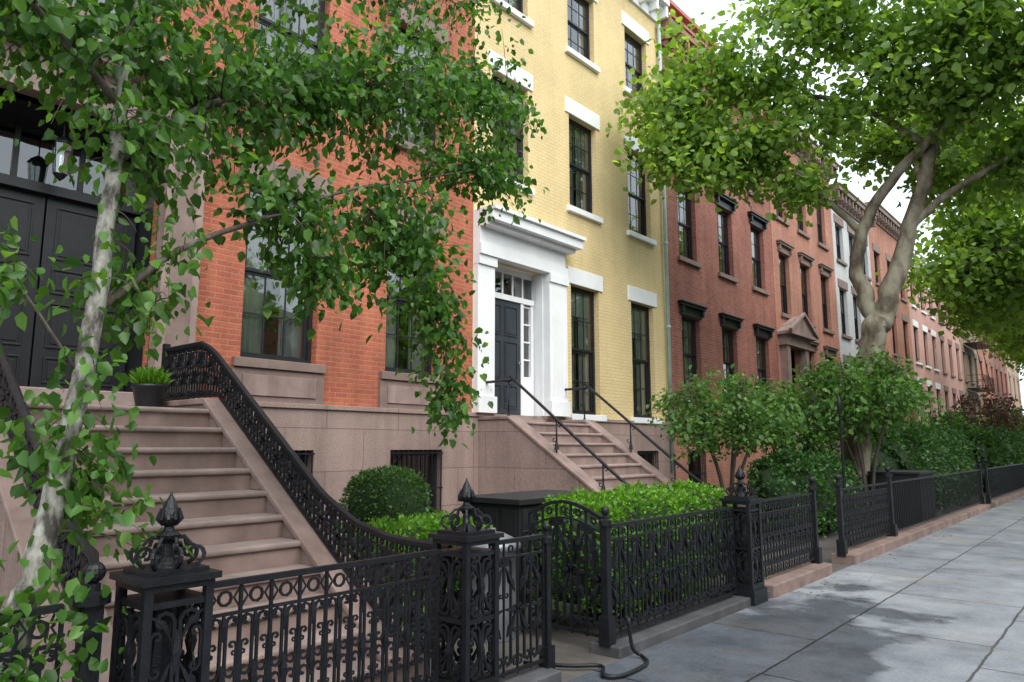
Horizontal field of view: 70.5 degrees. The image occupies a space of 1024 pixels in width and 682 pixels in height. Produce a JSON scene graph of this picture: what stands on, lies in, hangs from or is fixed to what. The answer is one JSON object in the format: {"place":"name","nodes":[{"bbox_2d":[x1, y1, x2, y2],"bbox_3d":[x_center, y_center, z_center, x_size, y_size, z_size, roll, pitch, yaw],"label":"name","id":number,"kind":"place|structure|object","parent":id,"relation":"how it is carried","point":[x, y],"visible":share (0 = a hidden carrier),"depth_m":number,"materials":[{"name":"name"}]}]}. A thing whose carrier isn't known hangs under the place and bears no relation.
{"place":"outdoors","nodes":[
{"label":"outdoors","id":0,"kind":"place"},
{"bbox_2d":[72,561,111,681],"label":"iron fence post","id":1,"kind":"object","parent":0,"point":[95,602],"visible":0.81,"depth_m":2.94,"materials":[{"name":"black metal"}]},
{"bbox_2d":[412,486,1012,681],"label":"front garden ground","id":2,"kind":"structure","parent":0,"point":[572,648],"depth_m":6.18,"materials":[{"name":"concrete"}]},
{"bbox_2d":[0,603,64,681],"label":"iron fence","id":3,"kind":"object","parent":2,"relation":"on","point":[44,610],"visible":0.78,"depth_m":2.78,"materials":[{"name":"black metal"}]},
{"bbox_2d":[0,573,127,681],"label":"ivy plant","id":4,"kind":"object","parent":3,"relation":"attached to","point":[17,667],"visible":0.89,"depth_m":2.79,"materials":[{"name":"green plant"}]},
{"bbox_2d":[109,492,221,681],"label":"ornate iron gatepost","id":5,"kind":"object","parent":2,"relation":"on","point":[164,599],"visible":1,"depth_m":3.10,"materials":[{"name":"black metal"}]},
{"bbox_2d":[0,398,423,681],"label":"brownstone stoop","id":6,"kind":"object","parent":2,"relation":"on","point":[241,512],"visible":0.4,"depth_m":5.48,"materials":[{"name":"brown stone"}]},
{"bbox_2d":[0,339,98,625],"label":"cast iron railing","id":7,"kind":"object","parent":6,"relation":"on","point":[12,399],"visible":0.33,"depth_m":4.74,"materials":[{"name":"black metal"}]},
{"bbox_2d":[20,386,134,405],"bbox_3d":[-4.835,0.640,7.662,0.550,0.245,2.100,-7,-11,40],"label":"door step","id":8,"kind":"object","parent":6,"relation":"on","point":[124,398],"depth_m":7.77,"materials":[{"name":"brown stone"}]},
{"bbox_2d":[128,365,174,406],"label":"potted plant","id":9,"kind":"object","parent":6,"relation":"on","point":[149,386],"visible":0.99,"depth_m":7.12,"materials":[{"name":"green plant"}]},
{"bbox_2d":[161,341,452,657],"bbox_3d":[-2.072,1.040,6.240,4.498,2.456,0.086,-7,-11,41],"label":"cast iron railing","id":10,"kind":"object","parent":6,"relation":"on","point":[183,389],"visible":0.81,"depth_m":5.96,"materials":[{"name":"black metal"}]},
{"bbox_2d":[1,0,474,534],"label":"walls","id":11,"kind":"structure","parent":2,"relation":"on","point":[343,446],"depth_m":11.01,"materials":[{"name":"orange brick"}]},
{"bbox_2d":[0,6,442,410],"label":"portal and doors","id":12,"kind":"object","parent":11,"relation":"attached to","point":[62,211],"visible":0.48,"depth_m":8.77,"materials":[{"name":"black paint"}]},
{"bbox_2d":[73,0,442,516],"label":"windows","id":13,"kind":"structure","parent":11,"relation":"attached to","point":[275,335],"depth_m":11.03,"materials":[{"name":"black glass"}]},
{"bbox_2d":[62,0,474,415],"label":"trim","id":14,"kind":"structure","parent":11,"relation":"attached to","point":[248,362],"depth_m":10.60,"materials":[{"name":"brown stone"}]},
{"bbox_2d":[0,0,548,681],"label":"birch tree","id":15,"kind":"object","parent":2,"relation":"on","point":[326,88],"visible":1,"depth_m":4.17,"materials":[{"name":"green plant"}]},
{"bbox_2d":[338,464,433,535],"bbox_3d":[-1.305,1.704,7.524,0.960,0.846,1.000,-7,-11,40],"label":"boxwood ball","id":16,"kind":"object","parent":2,"relation":"on","point":[391,492],"visible":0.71,"depth_m":7.28,"materials":[{"name":"green plant"}]},
{"bbox_2d":[332,507,492,635],"bbox_3d":[-0.861,2.098,6.688,1.122,1.060,1.904,-7,-11,40],"label":"boxwood hedge","id":17,"kind":"object","parent":2,"relation":"on","point":[421,526],"visible":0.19,"depth_m":6.47,"materials":[{"name":"green plant"}]},
{"bbox_2d":[428,478,503,681],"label":"ornate iron gatepost","id":18,"kind":"object","parent":2,"relation":"on","point":[466,615],"visible":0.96,"depth_m":4.46,"materials":[{"name":"black metal"}]},
{"bbox_2d":[471,528,520,642],"bbox_3d":[-0.170,2.071,6.227,0.500,0.900,0.500,-7,-11,40],"label":"trash can","id":19,"kind":"object","parent":2,"relation":"on","point":[474,585],"visible":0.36,"depth_m":6.06,"materials":[{"name":"grey plastic"}]},
{"bbox_2d":[488,534,544,677],"bbox_3d":[0.037,1.777,4.888,0.034,0.874,0.572,-7,-11,40],"label":"iron fence","id":20,"kind":"object","parent":2,"relation":"on","point":[518,608],"visible":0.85,"depth_m":4.91,"materials":[{"name":"black metal"}]},
{"bbox_2d":[458,490,598,602],"bbox_3d":[0.263,2.275,8.250,0.900,1.040,1.600,-7,-11,40],"label":"bin enclosure","id":21,"kind":"object","parent":2,"relation":"on","point":[507,512],"visible":0.14,"depth_m":7.64,"materials":[{"name":"black metal"}]},
{"bbox_2d":[521,529,591,631],"bbox_3d":[0.843,2.215,7.160,0.028,0.844,2.327,-7,-11,40],"label":"iron fence","id":22,"kind":"object","parent":2,"relation":"on","point":[539,530],"visible":0.09,"depth_m":6.37,"materials":[{"name":"black metal"}]},
{"bbox_2d":[472,0,673,494],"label":"walls","id":23,"kind":"structure","parent":2,"relation":"on","point":[615,256],"depth_m":16.69,"materials":[{"name":"yellow paint"}]},
{"bbox_2d":[472,204,586,419],"bbox_3d":[0.069,-0.354,14.369,1.490,3.850,2.861,-7,-11,40],"label":"portal and door","id":24,"kind":"object","parent":23,"relation":"attached to","point":[520,316],"visible":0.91,"depth_m":14.37,"materials":[{"name":"white paint"}]},
{"bbox_2d":[475,0,669,424],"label":"trim","id":25,"kind":"structure","parent":23,"relation":"attached to","point":[649,9],"depth_m":16.48,"materials":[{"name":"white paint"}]},
{"bbox_2d":[493,0,658,469],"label":"windows","id":26,"kind":"structure","parent":23,"relation":"attached to","point":[582,300],"depth_m":16.99,"materials":[{"name":"black glass"}]},
{"bbox_2d":[657,24,673,470],"bbox_3d":[3.992,-2.710,18.834,0.130,12.000,0.124,-7,-11,40],"label":"downpipe","id":27,"kind":"object","parent":23,"relation":"attached to","point":[665,244],"visible":0.5,"depth_m":18.61,"materials":[{"name":"grey metal"}]},
{"bbox_2d":[478,416,673,493],"bbox_3d":[1.636,2.385,12.556,3.690,2.145,2.600,-7,-11,40],"label":"brownstone stoop","id":28,"kind":"object","parent":2,"relation":"on","point":[517,454],"visible":0.52,"depth_m":12.49,"materials":[{"name":"stone"}]},
{"bbox_2d":[486,375,629,490],"bbox_3d":[0.792,1.752,11.843,3.354,2.552,0.080,-7,-11,40],"label":"stoop handrail","id":29,"kind":"object","parent":28,"relation":"on","point":[578,440],"visible":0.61,"depth_m":11.88,"materials":[{"name":"black metal"}]},
{"bbox_2d":[565,383,717,488],"bbox_3d":[2.295,2.003,13.566,3.354,2.552,0.080,-7,-11,40],"label":"stoop handrail","id":30,"kind":"object","parent":28,"relation":"on","point":[639,431],"visible":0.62,"depth_m":13.60,"materials":[{"name":"black metal"}]},
{"bbox_2d":[526,477,732,617],"bbox_3d":[1.395,2.023,7.460,1.126,1.175,3.424,-7,-11,40],"label":"boxwood hedge","id":31,"kind":"object","parent":2,"relation":"on","point":[635,501],"visible":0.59,"depth_m":6.80,"materials":[{"name":"green plant"}]},
{"bbox_2d":[661,46,778,504],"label":"walls","id":32,"kind":"structure","parent":2,"relation":"on","point":[710,289],"depth_m":21.13,"materials":[{"name":"red brick"}]},
{"bbox_2d":[668,0,718,48],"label":"cornice","id":33,"kind":"structure","parent":32,"relation":"on","point":[686,19],"depth_m":21.41,"materials":[{"name":"red brick"}]},
{"bbox_2d":[661,15,774,425],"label":"trim","id":34,"kind":"structure","parent":32,"relation":"attached to","point":[695,310],"depth_m":21.50,"materials":[{"name":"stone"}]},
{"bbox_2d":[677,131,766,482],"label":"windows","id":35,"kind":"structure","parent":32,"relation":"attached to","point":[686,251],"depth_m":21.55,"materials":[{"name":"black glass"}]},
{"bbox_2d":[641,363,817,521],"bbox_3d":[3.987,1.955,13.298,3.048,3.188,2.874,-7,-11,40],"label":"dogwood shrub","id":36,"kind":"object","parent":2,"relation":"on","point":[739,419],"visible":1,"depth_m":13.04,"materials":[{"name":"green plant"}]},
{"bbox_2d":[719,465,767,605],"bbox_3d":[2.442,2.028,7.667,0.340,1.400,0.340,-7,-11,40],"label":"ornate iron gatepost","id":37,"kind":"object","parent":2,"relation":"on","point":[750,584],"visible":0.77,"depth_m":7.57,"materials":[{"name":"black metal"}]},
{"bbox_2d":[499,488,1023,681],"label":"fence coping kerb","id":38,"kind":"structure","parent":2,"relation":"on","point":[776,585],"depth_m":7.74,"materials":[{"name":"brown stone"}]},
{"bbox_2d":[209,549,439,681],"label":"iron fence","id":39,"kind":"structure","parent":38,"relation":"on","point":[269,614],"depth_m":3.80,"materials":[{"name":"black metal"}]},
{"bbox_2d":[539,523,554,668],"bbox_3d":[0.246,1.829,5.125,0.085,1.060,0.085,-7,-11,40],"label":"iron fence post","id":40,"kind":"object","parent":38,"relation":"on","point":[549,654],"visible":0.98,"depth_m":5.11,"materials":[{"name":"black metal"}]},
{"bbox_2d":[598,506,615,647],"bbox_3d":[0.743,1.843,5.705,0.102,1.060,0.102,-7,-11,40],"label":"iron fence post","id":41,"kind":"object","parent":38,"relation":"on","point":[607,627],"visible":1,"depth_m":5.67,"materials":[{"name":"black metal"}]},
{"bbox_2d":[528,500,602,637],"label":"open iron gate","id":42,"kind":"structure","parent":41,"relation":"attached to","point":[571,570],"depth_m":5.95,"materials":[{"name":"black metal"}]},
{"bbox_2d":[610,506,736,635],"bbox_3d":[1.537,2.028,6.607,0.038,0.874,2.323,-7,-11,40],"label":"iron fence","id":43,"kind":"object","parent":38,"relation":"on","point":[676,579],"visible":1,"depth_m":6.48,"materials":[{"name":"black metal"}]},
{"bbox_2d":[750,493,815,578],"bbox_3d":[3.219,2.265,8.543,0.034,0.844,1.955,-7,-11,40],"label":"iron fence","id":44,"kind":"object","parent":38,"relation":"on","point":[799,531],"visible":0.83,"depth_m":8.58,"materials":[{"name":"black metal"}]},
{"bbox_2d":[807,476,822,563],"bbox_3d":[3.892,2.310,9.324,0.119,1.120,0.119,-7,-11,40],"label":"iron fence post","id":45,"kind":"object","parent":38,"relation":"on","point":[812,488],"visible":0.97,"depth_m":9.29,"materials":[{"name":"black metal"}]},
{"bbox_2d":[834,474,847,556],"bbox_3d":[4.585,2.426,10.118,0.119,1.120,0.119,-7,-11,40],"label":"iron fence post","id":46,"kind":"object","parent":38,"relation":"on","point":[842,545],"visible":1,"depth_m":10.08,"materials":[{"name":"black metal"}]},
{"bbox_2d":[841,482,890,547],"bbox_3d":[5.441,2.636,11.089,0.028,0.844,2.512,-7,-11,40],"label":"iron fence","id":47,"kind":"object","parent":38,"relation":"on","point":[864,518],"visible":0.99,"depth_m":11.01,"materials":[{"name":"black metal"}]},
{"bbox_2d":[883,466,897,536],"bbox_3d":[6.323,2.692,12.114,0.153,1.170,0.153,-7,-11,40],"label":"iron fence post","id":48,"kind":"object","parent":38,"relation":"on","point":[893,525],"visible":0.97,"depth_m":12.07,"materials":[{"name":"black metal"}]},
{"bbox_2d":[892,469,981,530],"bbox_3d":[9.261,3.275,15.469,0.028,0.844,8.806,-7,-11,40],"label":"iron fence","id":49,"kind":"object","parent":38,"relation":"on","point":[957,477],"visible":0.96,"depth_m":14.78,"materials":[{"name":"black metal"}]},
{"bbox_2d":[976,459,984,503],"bbox_3d":[12.204,3.675,18.856,0.119,1.170,0.119,-7,-11,40],"label":"iron fence post","id":50,"kind":"object","parent":38,"relation":"on","point":[979,465],"visible":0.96,"depth_m":18.83,"materials":[{"name":"black metal"}]},
{"bbox_2d":[983,459,990,502],"bbox_3d":[12.857,3.785,19.605,0.119,1.170,0.119,-7,-11,40],"label":"iron fence post","id":51,"kind":"object","parent":38,"relation":"on","point":[987,494],"visible":1,"depth_m":19.57,"materials":[{"name":"black metal"}]},
{"bbox_2d":[987,463,1023,498],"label":"iron fence","id":52,"kind":"object","parent":38,"relation":"on","point":[1015,482],"visible":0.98,"depth_m":22.31,"materials":[{"name":"black metal"}]},
{"bbox_2d":[746,373,852,452],"bbox_3d":[5.726,2.218,14.696,2.444,3.080,2.445,-7,-11,40],"label":"dogwood shrub","id":53,"kind":"object","parent":2,"relation":"on","point":[810,419],"visible":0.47,"depth_m":14.24,"materials":[{"name":"green plant"}]},
{"bbox_2d":[768,148,840,456],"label":"walls","id":54,"kind":"structure","parent":2,"relation":"on","point":[790,235],"depth_m":27.49,"materials":[{"name":"brick"}]},
{"bbox_2d":[776,312,818,426],"bbox_3d":[9.789,1.037,25.152,1.000,4.010,2.706,-7,-11,40],"label":"portal","id":55,"kind":"object","parent":54,"relation":"attached to","point":[798,333],"visible":0.36,"depth_m":24.78,"materials":[{"name":"brown stone"}]},
{"bbox_2d":[776,171,829,409],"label":"windows","id":56,"kind":"structure","parent":54,"relation":"attached to","point":[783,289],"depth_m":27.45,"materials":[{"name":"black glass"}]},
{"bbox_2d":[771,112,838,431],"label":"trim","id":57,"kind":"structure","parent":54,"relation":"attached to","point":[786,248],"depth_m":27.70,"materials":[{"name":"stone"}]},
{"bbox_2d":[746,442,863,538],"bbox_3d":[5.562,2.800,13.802,1.893,1.760,3.382,-7,-11,40],"label":"yew hedge","id":58,"kind":"object","parent":2,"relation":"on","point":[786,471],"visible":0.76,"depth_m":12.94,"materials":[{"name":"green plant"}]},
{"bbox_2d":[605,0,1023,493],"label":"plane tree","id":59,"kind":"object","parent":2,"relation":"on","point":[941,126],"visible":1,"depth_m":15.41,"materials":[{"name":"green plant"}]},
{"bbox_2d":[836,395,849,545],"bbox_3d":[5.231,2.061,11.423,0.100,2.420,0.095,-7,-11,40],"label":"garden lamp pole","id":60,"kind":"object","parent":2,"relation":"on","point":[839,405],"visible":0.59,"depth_m":11.47,"materials":[{"name":"black metal"}]},
{"bbox_2d":[794,384,892,453],"bbox_3d":[8.362,2.608,18.311,2.764,3.343,2.805,-7,-11,40],"label":"dogwood shrub","id":61,"kind":"object","parent":2,"relation":"on","point":[829,444],"visible":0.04,"depth_m":18.20,"materials":[{"name":"green plant"}]},
{"bbox_2d":[831,208,871,379],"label":"walls","id":62,"kind":"structure","parent":2,"relation":"on","point":[847,346],"depth_m":31.07,"materials":[{"name":"white paint"}]},
{"bbox_2d":[835,226,865,368],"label":"windows","id":63,"kind":"structure","parent":62,"relation":"attached to","point":[841,291],"depth_m":31.37,"materials":[{"name":"black glass"}]},
{"bbox_2d":[829,182,876,361],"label":"trim","id":64,"kind":"structure","parent":62,"relation":"attached to","point":[850,207],"depth_m":31.39,"materials":[{"name":"grey stone"}]},
{"bbox_2d":[779,345,947,528],"bbox_3d":[6.993,1.902,14.504,3.038,3.648,3.056,-7,-11,40],"label":"dogwood shrub","id":65,"kind":"object","parent":2,"relation":"on","point":[893,391],"visible":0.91,"depth_m":14.04,"materials":[{"name":"green plant"}]},
{"bbox_2d":[868,224,917,421],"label":"walls","id":66,"kind":"structure","parent":2,"relation":"on","point":[882,239],"depth_m":37.06,"materials":[{"name":"brick"}]},
{"bbox_2d":[864,202,912,420],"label":"trim","id":67,"kind":"structure","parent":66,"relation":"attached to","point":[888,222],"depth_m":36.75,"materials":[{"name":"stone"}]},
{"bbox_2d":[874,254,911,419],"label":"windows","id":68,"kind":"structure","parent":66,"relation":"attached to","point":[876,278],"depth_m":37.09,"materials":[{"name":"black glass"}]},
{"bbox_2d":[867,470,935,527],"bbox_3d":[8.121,3.250,15.003,0.960,1.100,1.480,-7,-11,40],"label":"bin enclosure","id":69,"kind":"object","parent":2,"relation":"on","point":[900,475],"visible":0.38,"depth_m":14.45,"materials":[{"name":"black metal"}]},
{"bbox_2d":[869,419,979,511],"bbox_3d":[11.133,3.333,19.799,2.257,2.407,9.436,-7,-11,40],"label":"yew hedge","id":70,"kind":"object","parent":2,"relation":"on","point":[938,450],"visible":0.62,"depth_m":17.86,"materials":[{"name":"green plant"}]},
{"bbox_2d":[907,267,944,424],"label":"walls","id":71,"kind":"structure","parent":2,"relation":"on","point":[919,317],"depth_m":42.06,"materials":[{"name":"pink brick"}]},
{"bbox_2d":[908,248,940,423],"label":"trim","id":72,"kind":"structure","parent":71,"relation":"attached to","point":[924,329],"depth_m":41.70,"materials":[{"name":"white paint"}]},
{"bbox_2d":[910,286,939,420],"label":"windows","id":73,"kind":"structure","parent":71,"relation":"attached to","point":[924,349],"depth_m":42.38,"materials":[{"name":"black paint"}]},
{"bbox_2d":[934,300,965,421],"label":"walls","id":74,"kind":"structure","parent":2,"relation":"on","point":[949,381],"depth_m":46.84,"materials":[{"name":"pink brick"}]},
{"bbox_2d":[937,307,960,411],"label":"windows","id":75,"kind":"structure","parent":74,"relation":"attached to","point":[950,366],"depth_m":47.44,"materials":[{"name":"black paint"}]},
{"bbox_2d":[938,295,962,395],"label":"trim","id":76,"kind":"structure","parent":74,"relation":"attached to","point":[946,388],"depth_m":47.14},
{"bbox_2d":[915,408,991,444],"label":"garden shrub","id":77,"kind":"object","parent":2,"relation":"on","point":[959,423],"visible":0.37,"depth_m":25.54,"materials":[{"name":"green plant"}]},
{"bbox_2d":[959,324,982,427],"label":"walls","id":78,"kind":"structure","parent":2,"relation":"on","point":[972,368],"depth_m":52.81,"materials":[{"name":"beige brick"}]},
{"bbox_2d":[961,336,980,399],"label":"trim","id":79,"kind":"structure","parent":78,"relation":"attached to","point":[970,354],"depth_m":52.65,"materials":[{"name":"stone"}]},
{"bbox_2d":[963,334,994,391],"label":"fire escape","id":80,"kind":"object","parent":78,"relation":"attached to","point":[976,346],"visible":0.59,"depth_m":51.78,"materials":[{"name":"black paint"}]},
{"bbox_2d":[937,386,1023,433],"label":"maple shrub","id":81,"kind":"object","parent":2,"relation":"on","point":[1000,414],"visible":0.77,"depth_m":30.73,"materials":[{"name":"red plant"}]},
{"bbox_2d":[976,335,996,422],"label":"walls","id":82,"kind":"structure","parent":2,"relation":"on","point":[989,368],"depth_m":58.20,"materials":[{"name":"brick"}]},
{"bbox_2d":[979,349,995,401],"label":"trim","id":83,"kind":"structure","parent":82,"relation":"attached to","point":[981,360],"depth_m":58.80,"materials":[{"name":"stone"}]},
{"bbox_2d":[960,422,1023,490],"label":"garden hedge","id":84,"kind":"object","parent":2,"relation":"on","point":[1001,447],"visible":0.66,"depth_m":25.40,"materials":[{"name":"green plant"}]},
{"bbox_2d":[975,407,1023,431],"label":"garden shrub","id":85,"kind":"object","parent":2,"relation":"on","point":[977,418],"visible":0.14,"depth_m":37.93,"materials":[{"name":"green plant"}]},
{"bbox_2d":[992,339,1010,408],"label":"walls","id":86,"kind":"structure","parent":2,"relation":"on","point":[1001,380],"depth_m":64.05,"materials":[{"name":"red brick"}]},
{"bbox_2d":[994,355,1008,402],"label":"trim","id":87,"kind":"structure","parent":86,"relation":"attached to","point":[996,367],"depth_m":64.27,"materials":[{"name":"stone"}]},
{"bbox_2d":[1006,355,1022,411],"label":"walls","id":88,"kind":"structure","parent":2,"relation":"on","point":[1014,386],"depth_m":71.21,"materials":[{"name":"beige brick"}]},
{"bbox_2d":[1008,367,1021,409],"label":"trim","id":89,"kind":"structure","parent":88,"relation":"attached to","point":[1009,374],"depth_m":70.78,"materials":[{"name":"beige stone"}]},
{"bbox_2d":[566,496,1023,681],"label":"sidewalk","id":90,"kind":"structure","parent":0,"point":[946,605],"depth_m":6.47,"materials":[{"name":"grey concrete"}]},
{"bbox_2d":[523,617,648,678],"bbox_3d":[0.594,2.228,5.239,0.951,0.299,0.470,2,-9,-14],"label":"garden hose","id":91,"kind":"object","parent":90,"relation":"on","point":[621,675],"visible":0.94,"depth_m":5.24,"materials":[{"name":"black rubber"}]},
{"bbox_2d":[799,529,958,598],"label":"fallen leaves","id":92,"kind":"object","parent":90,"relation":"on","point":[870,561],"visible":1,"depth_m":9.55,"materials":[{"name":"green plant"}]},
{"bbox_2d":[875,138,1023,339],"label":"street tree","id":93,"kind":"object","parent":90,"relation":"on","point":[977,270],"visible":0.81,"depth_m":21.57,"materials":[{"name":"green plant"}]},
{"bbox_2d":[902,179,1023,344],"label":"street tree","id":94,"kind":"object","parent":90,"relation":"on","point":[966,335],"visible":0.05,"depth_m":26.72,"materials":[{"name":"green plant"}]},
{"bbox_2d":[936,220,1023,360],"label":"street tree","id":95,"kind":"object","parent":90,"relation":"on","point":[1016,340],"visible":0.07,"depth_m":34.12,"materials":[{"name":"green plant"}]},
{"bbox_2d":[971,333,1023,369],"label":"street tree","id":96,"kind":"object","parent":90,"relation":"on","point":[1019,360],"visible":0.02,"depth_m":41.23,"materials":[{"name":"green plant"}]},
{"bbox_2d":[991,343,1023,382],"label":"street tree","id":97,"kind":"object","parent":90,"relation":"on","point":[1018,369],"visible":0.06,"depth_m":50.26,"materials":[{"name":"green plant"}]},
{"bbox_2d":[669,0,1023,414],"label":"sky","id":98,"kind":"structure","parent":0,"point":[693,8],"materials":[{"name":"white"}]}
]}

